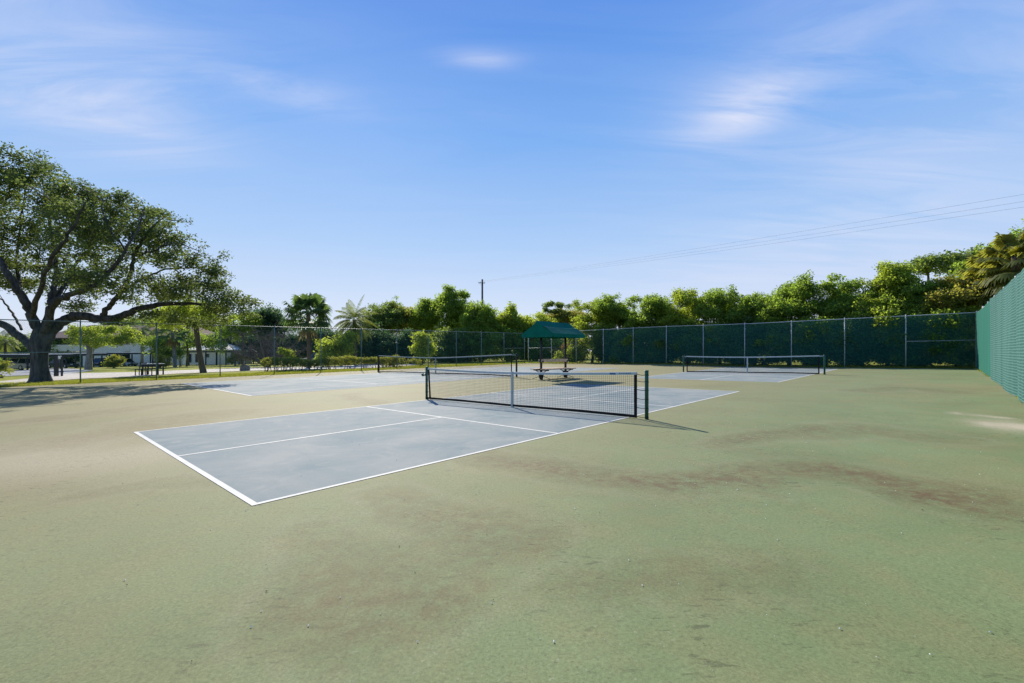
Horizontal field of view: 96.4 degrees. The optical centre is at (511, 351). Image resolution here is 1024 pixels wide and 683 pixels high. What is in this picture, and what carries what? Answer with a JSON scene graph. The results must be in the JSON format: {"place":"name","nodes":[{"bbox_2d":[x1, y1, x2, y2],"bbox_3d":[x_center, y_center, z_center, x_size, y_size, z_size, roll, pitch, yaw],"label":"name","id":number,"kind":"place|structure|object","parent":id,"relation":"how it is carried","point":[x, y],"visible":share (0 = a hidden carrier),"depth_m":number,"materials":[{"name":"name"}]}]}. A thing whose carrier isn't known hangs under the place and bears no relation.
{"place":"outdoors","nodes":[
{"label":"outdoors","id":0,"kind":"place"},
{"bbox_2d":[0,364,416,384],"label":"road","id":1,"kind":"structure","parent":0,"point":[97,375],"depth_m":38.01,"materials":[{"name":"asphalt"}]},
{"bbox_2d":[54,356,62,375],"bbox_3d":[-33.723,1.087,34.117,0.862,1.550,0.265,0,0,15],"label":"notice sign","id":2,"kind":"object","parent":1,"relation":"on","point":[56,359],"visible":0.73,"depth_m":34.09,"materials":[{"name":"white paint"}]},
{"bbox_2d":[135,362,146,375],"bbox_3d":[-26.389,1.223,32.544,0.460,0.924,0.542,0,0,-5],"label":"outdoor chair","id":3,"kind":"object","parent":1,"relation":"on","point":[139,369],"visible":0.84,"depth_m":32.70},
{"bbox_2d":[142,363,164,374],"bbox_3d":[-25.965,1.269,33.114,1.150,0.818,0.750,0,0,-8],"label":"outdoor table","id":4,"kind":"object","parent":1,"relation":"on","point":[148,370],"visible":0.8,"depth_m":32.99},
{"bbox_2d":[0,351,966,386],"bbox_3d":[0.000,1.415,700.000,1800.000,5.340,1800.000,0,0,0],"label":"ground","id":5,"kind":"structure","parent":0,"point":[105,368],"depth_m":49.23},
{"bbox_2d":[0,358,14,377],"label":"clipped bush","id":6,"kind":"object","parent":5,"relation":"on","point":[5,366],"visible":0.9,"depth_m":33.11,"materials":[{"name":"green plant"}]},
{"bbox_2d":[0,330,28,360],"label":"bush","id":7,"kind":"object","parent":5,"relation":"on","point":[7,344],"visible":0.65,"depth_m":66.02,"materials":[{"name":"green plant"}]},
{"bbox_2d":[1,337,28,368],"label":"shade tree","id":8,"kind":"object","parent":5,"relation":"on","point":[22,347],"visible":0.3,"depth_m":71.52,"materials":[{"name":"green plant"}]},
{"bbox_2d":[0,368,92,375],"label":"parking lot","id":9,"kind":"structure","parent":5,"relation":"on","point":[51,372],"depth_m":48.48,"materials":[{"name":"asphalt"}]},
{"bbox_2d":[8,358,29,369],"bbox_3d":[-68.824,1.700,64.000,4.656,1.660,1.804,0,0,8],"label":"parked car","id":10,"kind":"object","parent":9,"relation":"on","point":[18,365],"visible":0.28,"depth_m":63.07,"materials":[{"name":"silver metal"}]},
{"bbox_2d":[0,354,71,369],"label":"carport","id":11,"kind":"object","parent":9,"relation":"on","point":[26,356],"visible":0.4,"depth_m":60.00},
{"bbox_2d":[49,359,81,367],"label":"parked car","id":12,"kind":"object","parent":5,"relation":"on","point":[71,363],"visible":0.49,"depth_m":71.32,"materials":[{"name":"black paint"}]},
{"bbox_2d":[51,353,106,367],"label":"carport","id":13,"kind":"object","parent":5,"relation":"on","point":[93,355],"visible":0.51,"depth_m":71.50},
{"bbox_2d":[94,358,105,366],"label":"parked car","id":14,"kind":"object","parent":5,"relation":"on","point":[96,362],"visible":0.23,"depth_m":77.04,"materials":[{"name":"blue paint"}]},
{"bbox_2d":[62,323,149,369],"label":"shade tree","id":15,"kind":"object","parent":5,"relation":"on","point":[123,337],"visible":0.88,"depth_m":55.48,"materials":[{"name":"green plant"}]},
{"bbox_2d":[101,354,126,367],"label":"clipped bush","id":16,"kind":"object","parent":5,"relation":"on","point":[116,360],"visible":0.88,"depth_m":65.56,"materials":[{"name":"green plant"}]},
{"bbox_2d":[76,352,170,365],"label":"carport","id":17,"kind":"object","parent":5,"relation":"on","point":[128,353],"visible":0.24,"depth_m":78.00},
{"bbox_2d":[119,358,137,365],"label":"parked car","id":18,"kind":"object","parent":5,"relation":"on","point":[128,362],"visible":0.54,"depth_m":79.52,"materials":[{"name":"white paint"}]},
{"bbox_2d":[0,141,263,382],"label":"oak tree","id":19,"kind":"object","parent":5,"relation":"on","point":[94,234],"visible":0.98,"depth_m":23.88,"materials":[{"name":"green plant"}]},
{"bbox_2d":[49,325,214,366],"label":"apartment house","id":20,"kind":"structure","parent":5,"relation":"on","point":[83,349],"depth_m":88.00,"materials":[{"name":"beige paint"}]},
{"bbox_2d":[120,318,155,365],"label":"tall palm","id":21,"kind":"object","parent":5,"relation":"on","point":[144,334],"visible":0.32,"depth_m":69.81,"materials":[{"name":"plant"}]},
{"bbox_2d":[144,320,168,361],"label":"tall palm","id":22,"kind":"object","parent":5,"relation":"on","point":[154,329],"visible":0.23,"depth_m":71.30,"materials":[{"name":"green plant"}]},
{"bbox_2d":[135,334,186,360],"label":"shade tree","id":23,"kind":"object","parent":5,"relation":"on","point":[178,353],"visible":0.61,"depth_m":61.46,"materials":[{"name":"green plant"}]},
{"bbox_2d":[98,317,225,332],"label":"shade tree","id":24,"kind":"object","parent":5,"relation":"on","point":[129,322],"visible":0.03,"depth_m":109.52,"materials":[{"name":"green plant"}]},
{"bbox_2d":[152,353,172,367],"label":"clipped bush","id":25,"kind":"object","parent":5,"relation":"on","point":[162,358],"visible":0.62,"depth_m":57.56,"materials":[{"name":"green plant"}]},
{"bbox_2d":[153,323,192,367],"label":"shade tree","id":26,"kind":"object","parent":5,"relation":"on","point":[176,339],"visible":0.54,"depth_m":59.78,"materials":[{"name":"plant"}]},
{"bbox_2d":[161,319,191,366],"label":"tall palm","id":27,"kind":"object","parent":5,"relation":"on","point":[179,336],"visible":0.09,"depth_m":65.86,"materials":[{"name":"plant"}]},
{"bbox_2d":[139,297,238,372],"bbox_3d":[-25.213,-1.367,35.752,6.964,6.340,5.561,0,0,0],"label":"leaning tree","id":28,"kind":"object","parent":5,"relation":"on","point":[190,309],"visible":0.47,"depth_m":35.58,"materials":[{"name":"green plant"}]},
{"bbox_2d":[170,328,227,366],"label":"shade tree","id":29,"kind":"object","parent":5,"relation":"on","point":[212,347],"visible":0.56,"depth_m":65.88,"materials":[{"name":"green plant"}]},
{"bbox_2d":[183,344,251,364],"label":"house","id":30,"kind":"structure","parent":5,"relation":"on","point":[192,358],"depth_m":80.00,"materials":[{"name":"beige paint"}]},
{"bbox_2d":[184,351,253,365],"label":"carport","id":31,"kind":"object","parent":5,"relation":"on","point":[216,357],"visible":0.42,"depth_m":72.52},
{"bbox_2d":[225,352,242,365],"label":"clipped bush","id":32,"kind":"object","parent":5,"relation":"on","point":[229,360],"visible":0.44,"depth_m":61.80,"materials":[{"name":"green plant"}]},
{"bbox_2d":[215,312,267,363],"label":"shade tree","id":33,"kind":"object","parent":5,"relation":"on","point":[244,322],"visible":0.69,"depth_m":69.36,"materials":[{"name":"green plant"}]},
{"bbox_2d":[0,339,497,362],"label":"distant wood","id":34,"kind":"object","parent":5,"relation":"on","point":[55,344],"visible":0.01,"depth_m":88.37,"materials":[{"name":"green plant"}]},
{"bbox_2d":[0,319,524,385],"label":"chain link fence","id":35,"kind":"object","parent":5,"relation":"on","point":[334,356],"visible":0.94,"depth_m":27.43,"materials":[{"name":"grey metal"}]},
{"bbox_2d":[215,322,312,366],"bbox_3d":[-27.286,-0.395,51.829,12.232,7.002,6.910,0,0,0],"label":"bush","id":36,"kind":"object","parent":5,"relation":"on","point":[268,351],"visible":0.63,"depth_m":51.86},
{"bbox_2d":[242,303,297,346],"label":"evergreen tree","id":37,"kind":"object","parent":5,"relation":"on","point":[274,317],"visible":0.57,"depth_m":72.55,"materials":[{"name":"green plant"}]},
{"bbox_2d":[206,329,337,358],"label":"shade tree","id":38,"kind":"object","parent":5,"relation":"on","point":[325,334],"visible":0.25,"depth_m":85.79,"materials":[{"name":"plant"}]},
{"bbox_2d":[276,347,296,366],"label":"clipped bush","id":39,"kind":"object","parent":5,"relation":"on","point":[287,352],"visible":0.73,"depth_m":49.63,"materials":[{"name":"green plant"}]},
{"bbox_2d":[280,292,332,367],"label":"cabbage palm","id":40,"kind":"object","parent":5,"relation":"on","point":[302,301],"visible":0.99,"depth_m":44.23,"materials":[{"name":"green plant"}]},
{"bbox_2d":[260,355,398,370],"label":"hedge","id":41,"kind":"object","parent":5,"relation":"on","point":[328,362],"visible":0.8,"depth_m":38.04,"materials":[{"name":"green plant"}]},
{"bbox_2d":[313,330,360,365],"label":"thicket bush","id":42,"kind":"object","parent":5,"relation":"on","point":[331,346],"visible":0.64,"depth_m":49.19,"materials":[{"name":"green plant"}]},
{"bbox_2d":[333,294,378,364],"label":"queen palm","id":43,"kind":"object","parent":5,"relation":"on","point":[354,322],"visible":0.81,"depth_m":53.55,"materials":[{"name":"green plant"}]},
{"bbox_2d":[351,321,388,363],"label":"leafy tree","id":44,"kind":"object","parent":5,"relation":"on","point":[365,349],"visible":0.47,"depth_m":57.09,"materials":[{"name":"green plant"}]},
{"bbox_2d":[357,301,411,333],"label":"leafy tree","id":45,"kind":"object","parent":5,"relation":"on","point":[386,315],"visible":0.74,"depth_m":65.48,"materials":[{"name":"green plant"}]},
{"bbox_2d":[371,327,424,363],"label":"thicket bush","id":46,"kind":"object","parent":5,"relation":"on","point":[393,345],"visible":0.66,"depth_m":55.82,"materials":[{"name":"green plant"}]},
{"bbox_2d":[384,356,421,366],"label":"hedge","id":47,"kind":"object","parent":5,"relation":"on","point":[400,359],"visible":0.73,"depth_m":40.39,"materials":[{"name":"green plant"}]},
{"bbox_2d":[389,301,421,333],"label":"leafy tree","id":48,"kind":"object","parent":5,"relation":"on","point":[407,313],"visible":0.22,"depth_m":68.00,"materials":[{"name":"green plant"}]},
{"bbox_2d":[408,329,437,364],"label":"thicket bush","id":49,"kind":"object","parent":5,"relation":"on","point":[416,344],"visible":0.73,"depth_m":50.45,"materials":[{"name":"green plant"}]},
{"bbox_2d":[404,293,443,339],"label":"leafy tree","id":50,"kind":"object","parent":5,"relation":"on","point":[427,320],"visible":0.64,"depth_m":66.88,"materials":[{"name":"green plant"}]},
{"bbox_2d":[429,284,470,333],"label":"leafy tree","id":51,"kind":"object","parent":5,"relation":"on","point":[455,309],"visible":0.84,"depth_m":64.61,"materials":[{"name":"green plant"}]},
{"bbox_2d":[430,326,483,362],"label":"thicket bush","id":52,"kind":"object","parent":5,"relation":"on","point":[459,347],"visible":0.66,"depth_m":57.02,"materials":[{"name":"green plant"}]},
{"bbox_2d":[478,279,484,306],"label":"utility pole","id":53,"kind":"object","parent":5,"relation":"on","point":[481,282],"visible":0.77,"depth_m":73.88,"materials":[{"name":"grey wood"}]},
{"bbox_2d":[480,194,1022,281],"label":"power line","id":54,"kind":"object","parent":53,"relation":"attached to","point":[788,233],"visible":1,"depth_m":33.47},
{"bbox_2d":[462,321,503,361],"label":"thicket bush","id":55,"kind":"object","parent":5,"relation":"on","point":[477,342],"visible":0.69,"depth_m":57.98,"materials":[{"name":"green plant"}]},
{"bbox_2d":[459,299,507,361],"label":"leafy tree","id":56,"kind":"object","parent":5,"relation":"on","point":[486,317],"visible":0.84,"depth_m":59.78,"materials":[{"name":"green plant"}]},
{"bbox_2d":[490,325,530,360],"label":"thicket bush","id":57,"kind":"object","parent":5,"relation":"on","point":[511,338],"visible":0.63,"depth_m":59.66,"materials":[{"name":"green plant"}]},
{"bbox_2d":[0,363,1023,682],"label":"sports court","id":58,"kind":"object","parent":5,"relation":"on","point":[666,555],"visible":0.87,"depth_m":3.14,"materials":[{"name":"paint"}]},
{"bbox_2d":[184,367,614,395],"bbox_3d":[-4.140,1.287,25.904,10.405,0.357,22.749,0,0,42],"label":"blue court paint","id":59,"kind":"object","parent":58,"relation":"on","point":[271,386],"visible":0.74,"depth_m":20.80,"materials":[{"name":"paint"}]},
{"bbox_2d":[181,367,615,395],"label":"court lines","id":60,"kind":"object","parent":59,"relation":"on","point":[336,380],"visible":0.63,"depth_m":19.55,"materials":[{"name":"white paint"}]},
{"bbox_2d":[135,384,736,505],"bbox_3d":[0.151,1.327,11.165,6.209,0.219,13.776,0,0,43],"label":"blue court paint","id":61,"kind":"object","parent":58,"relation":"on","point":[260,472],"visible":0.91,"depth_m":7.58,"materials":[{"name":"paint"}]},
{"bbox_2d":[134,384,739,505],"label":"court lines","id":62,"kind":"object","parent":61,"relation":"on","point":[225,486],"visible":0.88,"depth_m":6.33,"materials":[{"name":"white paint"}]},
{"bbox_2d":[377,353,516,376],"bbox_3d":[-4.332,0.750,26.397,12.208,1.325,0.101,0,0,41],"label":"tennis net","id":63,"kind":"object","parent":58,"relation":"on","point":[379,363],"visible":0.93,"depth_m":25.66,"materials":[{"name":"black fabric"}]},
{"bbox_2d":[421,366,648,419],"bbox_3d":[0.004,0.885,10.994,6.920,1.058,0.090,0,0,41],"label":"pickleball net","id":64,"kind":"object","parent":58,"relation":"on","point":[512,404],"visible":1,"depth_m":10.20,"materials":[{"name":"fabric"}]},
{"bbox_2d":[522,321,584,379],"bbox_3d":[1.950,-0.041,21.400,1.837,2.680,2.477,0,0,43],"label":"canopy bench","id":65,"kind":"object","parent":58,"relation":"on","point":[541,330],"visible":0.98,"depth_m":20.84,"materials":[{"name":"fabric"}]},
{"bbox_2d":[93,371,1015,661],"bbox_3d":[1.198,1.254,21.581,30.110,0.618,34.381,0,0,43],"label":"debris","id":66,"kind":"object","parent":58,"relation":"on","point":[579,493],"visible":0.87,"depth_m":3.69,"materials":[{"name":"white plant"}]},
{"bbox_2d":[638,367,834,381],"bbox_3d":[12.564,1.124,24.310,6.320,0.213,13.620,0,0,42],"label":"blue court paint","id":67,"kind":"object","parent":58,"relation":"on","point":[768,377],"visible":0.8,"depth_m":22.35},
{"bbox_2d":[637,367,835,381],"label":"court lines","id":68,"kind":"object","parent":67,"relation":"on","point":[740,367],"visible":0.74,"depth_m":21.66,"materials":[{"name":"white paint"}]},
{"bbox_2d":[683,355,825,374],"bbox_3d":[12.358,0.676,24.016,6.802,1.069,0.090,0,0,41],"label":"pickleball net","id":69,"kind":"object","parent":58,"relation":"on","point":[797,372],"visible":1,"depth_m":23.71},
{"bbox_2d":[497,301,530,332],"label":"leafy tree","id":70,"kind":"object","parent":5,"relation":"on","point":[511,317],"visible":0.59,"depth_m":62.04,"materials":[{"name":"green plant"}]},
{"bbox_2d":[513,311,556,340],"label":"leafy tree","id":71,"kind":"object","parent":5,"relation":"on","point":[540,317],"visible":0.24,"depth_m":62.27,"materials":[{"name":"green plant"}]},
{"bbox_2d":[517,336,563,360],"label":"thicket bush","id":72,"kind":"object","parent":5,"relation":"on","point":[543,352],"visible":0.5,"depth_m":59.78,"materials":[{"name":"green plant"}]},
{"bbox_2d":[541,300,571,321],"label":"tree","id":73,"kind":"object","parent":5,"relation":"on","point":[557,304],"visible":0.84,"depth_m":67.52,"materials":[{"name":"green plant"}]},
{"bbox_2d":[536,306,590,339],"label":"leafy tree","id":74,"kind":"object","parent":5,"relation":"on","point":[573,313],"visible":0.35,"depth_m":67.55,"materials":[{"name":"green plant"}]},
{"bbox_2d":[544,338,591,362],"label":"twiggy bush","id":75,"kind":"object","parent":5,"relation":"on","point":[570,351],"visible":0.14,"depth_m":46.01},
{"bbox_2d":[553,297,617,362],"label":"tree","id":76,"kind":"object","parent":5,"relation":"on","point":[583,322],"visible":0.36,"depth_m":44.76,"materials":[{"name":"green plant"}]},
{"bbox_2d":[590,330,626,362],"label":"thicket bush","id":77,"kind":"object","parent":5,"relation":"on","point":[600,337],"visible":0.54,"depth_m":41.95,"materials":[{"name":"green plant"}]},
{"bbox_2d":[587,292,639,361],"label":"tree","id":78,"kind":"object","parent":5,"relation":"on","point":[616,311],"visible":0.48,"depth_m":42.66,"materials":[{"name":"green plant"}]},
{"bbox_2d":[609,322,643,362],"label":"thicket bush","id":79,"kind":"object","parent":5,"relation":"on","point":[619,346],"visible":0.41,"depth_m":40.74,"materials":[{"name":"green plant"}]},
{"bbox_2d":[621,321,665,362],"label":"thicket bush","id":80,"kind":"object","parent":5,"relation":"on","point":[630,341],"visible":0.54,"depth_m":39.20,"materials":[{"name":"green plant"}]},
{"bbox_2d":[624,292,674,362],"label":"tree","id":81,"kind":"object","parent":5,"relation":"on","point":[645,316],"visible":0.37,"depth_m":39.65,"materials":[{"name":"green plant"}]},
{"bbox_2d":[645,286,701,362],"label":"tree","id":82,"kind":"object","parent":5,"relation":"on","point":[681,299],"visible":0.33,"depth_m":38.32,"materials":[{"name":"green plant"}]},
{"bbox_2d":[650,323,700,362],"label":"thicket bush","id":83,"kind":"object","parent":5,"relation":"on","point":[662,346],"visible":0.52,"depth_m":37.63,"materials":[{"name":"green plant"}]},
{"bbox_2d":[671,318,728,363],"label":"thicket bush","id":84,"kind":"object","parent":5,"relation":"on","point":[709,352],"visible":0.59,"depth_m":36.32,"materials":[{"name":"green plant"}]},
{"bbox_2d":[681,284,749,363],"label":"tree","id":85,"kind":"object","parent":5,"relation":"on","point":[709,308],"visible":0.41,"depth_m":36.47,"materials":[{"name":"green plant"}]},
{"bbox_2d":[694,321,754,364],"bbox_3d":[16.579,-0.752,35.338,4.931,3.524,2.905,0,0,0],"label":"thicket bush","id":86,"kind":"object","parent":5,"relation":"on","point":[720,341],"visible":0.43,"depth_m":34.86,"materials":[{"name":"green plant"}]},
{"bbox_2d":[528,311,977,367],"bbox_3d":[13.499,-0.469,35.945,32.392,3.512,0.116,0,0,43],"label":"chain link fence","id":87,"kind":"object","parent":5,"relation":"on","point":[731,334],"visible":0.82,"depth_m":31.46,"materials":[{"name":"metal"}]},
{"bbox_2d":[727,313,784,364],"bbox_3d":[18.345,-0.928,33.992,4.776,3.879,2.536,0,0,0],"label":"thicket bush","id":88,"kind":"object","parent":5,"relation":"on","point":[738,332],"visible":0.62,"depth_m":33.74,"materials":[{"name":"green plant"}]},
{"bbox_2d":[720,291,795,364],"bbox_3d":[19.163,-1.821,35.814,6.060,5.885,6.484,0,0,43],"label":"tree","id":89,"kind":"object","parent":5,"relation":"on","point":[746,304],"visible":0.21,"depth_m":34.63,"materials":[{"name":"green plant"}]},
{"bbox_2d":[753,312,813,362],"bbox_3d":[19.647,-0.959,32.267,5.422,3.706,2.770,0,0,0],"label":"thicket bush","id":90,"kind":"object","parent":5,"relation":"on","point":[771,335],"visible":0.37,"depth_m":32.03,"materials":[{"name":"green plant"}]},
{"bbox_2d":[749,279,821,364],"bbox_3d":[20.339,-2.206,34.185,5.515,6.627,6.304,0,0,0],"label":"tree","id":91,"kind":"object","parent":5,"relation":"on","point":[787,306],"visible":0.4,"depth_m":33.01,"materials":[{"name":"green plant"}]},
{"bbox_2d":[788,269,863,364],"bbox_3d":[22.229,-2.418,32.611,5.715,6.974,6.593,0,0,19],"label":"tree","id":92,"kind":"object","parent":5,"relation":"on","point":[823,307],"visible":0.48,"depth_m":32.05,"materials":[{"name":"green plant"}]},
{"bbox_2d":[793,315,861,365],"bbox_3d":[21.483,-0.873,30.686,4.863,3.667,3.128,0,0,0],"label":"thicket bush","id":93,"kind":"object","parent":5,"relation":"on","point":[810,327],"visible":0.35,"depth_m":30.45,"materials":[{"name":"green plant"}]},
{"bbox_2d":[817,288,905,365],"bbox_3d":[23.524,-1.635,31.071,4.914,5.382,6.830,0,0,41],"label":"tree","id":94,"kind":"object","parent":5,"relation":"on","point":[887,299],"visible":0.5,"depth_m":29.72,"materials":[{"name":"green plant"}]},
{"bbox_2d":[833,309,909,365],"bbox_3d":[22.890,-0.977,29.299,4.886,3.820,2.840,0,0,0],"label":"thicket bush","id":95,"kind":"object","parent":5,"relation":"on","point":[861,330],"visible":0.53,"depth_m":28.97,"materials":[{"name":"green plant"}]},
{"bbox_2d":[845,260,924,365],"bbox_3d":[24.817,-2.500,29.856,6.486,7.080,5.928,0,0,0],"label":"tree","id":96,"kind":"object","parent":5,"relation":"on","point":[889,278],"visible":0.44,"depth_m":29.24,"materials":[{"name":"green plant"}]},
{"bbox_2d":[876,304,949,366],"bbox_3d":[24.622,-1.088,27.965,3.443,3.993,4.133,0,0,45],"label":"thicket bush","id":97,"kind":"object","parent":5,"relation":"on","point":[898,321],"visible":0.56,"depth_m":27.38,"materials":[{"name":"green plant"}]},
{"bbox_2d":[873,275,959,365],"bbox_3d":[25.749,-1.954,29.009,6.664,5.927,4.435,0,0,-35],"label":"tree","id":98,"kind":"object","parent":5,"relation":"on","point":[911,300],"visible":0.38,"depth_m":28.01,"materials":[{"name":"green plant"}]},
{"bbox_2d":[894,247,984,281],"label":"flat tree","id":99,"kind":"object","parent":5,"relation":"on","point":[928,264],"visible":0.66,"depth_m":35.14,"materials":[{"name":"green plant"}]},
{"bbox_2d":[917,303,981,366],"bbox_3d":[25.919,-0.962,26.384,5.044,3.688,2.937,0,0,0],"label":"thicket bush","id":100,"kind":"object","parent":5,"relation":"on","point":[951,326],"visible":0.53,"depth_m":25.97,"materials":[{"name":"green plant"}]},
{"bbox_2d":[915,274,999,366],"bbox_3d":[26.952,-1.894,27.501,5.098,5.787,6.745,0,0,37],"label":"tree","id":101,"kind":"object","parent":5,"relation":"on","point":[942,298],"visible":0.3,"depth_m":26.55,"materials":[{"name":"green plant"}]},
{"bbox_2d":[944,259,986,347],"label":"tree","id":102,"kind":"object","parent":5,"relation":"on","point":[958,267],"visible":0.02,"depth_m":28.15,"materials":[{"name":"green plant"}]},
{"bbox_2d":[951,247,1023,307],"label":"shaggy palm","id":103,"kind":"object","parent":5,"relation":"on","point":[972,270],"visible":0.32,"depth_m":26.24,"materials":[{"name":"plant"}]},
{"bbox_2d":[974,231,1023,302],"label":"shaggy palm","id":104,"kind":"object","parent":5,"relation":"on","point":[1003,243],"visible":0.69,"depth_m":24.57,"materials":[{"name":"green plant"}]},
{"bbox_2d":[975,218,1023,251],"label":"leafy tree","id":105,"kind":"object","parent":5,"relation":"on","point":[1014,232],"visible":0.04,"depth_m":29.07,"materials":[{"name":"green plant"}]},
{"bbox_2d":[976,268,1023,402],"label":"windscreen fence","id":106,"kind":"object","parent":5,"relation":"on","point":[1000,337],"visible":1,"depth_m":13.16,"materials":[{"name":"fabric"}]},
{"bbox_2d":[0,362,1022,403],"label":"grass","id":107,"kind":"structure","parent":0,"point":[102,380],"depth_m":28.76,"materials":[{"name":"plant"}]},
{"bbox_2d":[0,0,1023,350],"label":"sky","id":108,"kind":"structure","parent":0,"point":[340,151],"materials":[{"name":"blue"}]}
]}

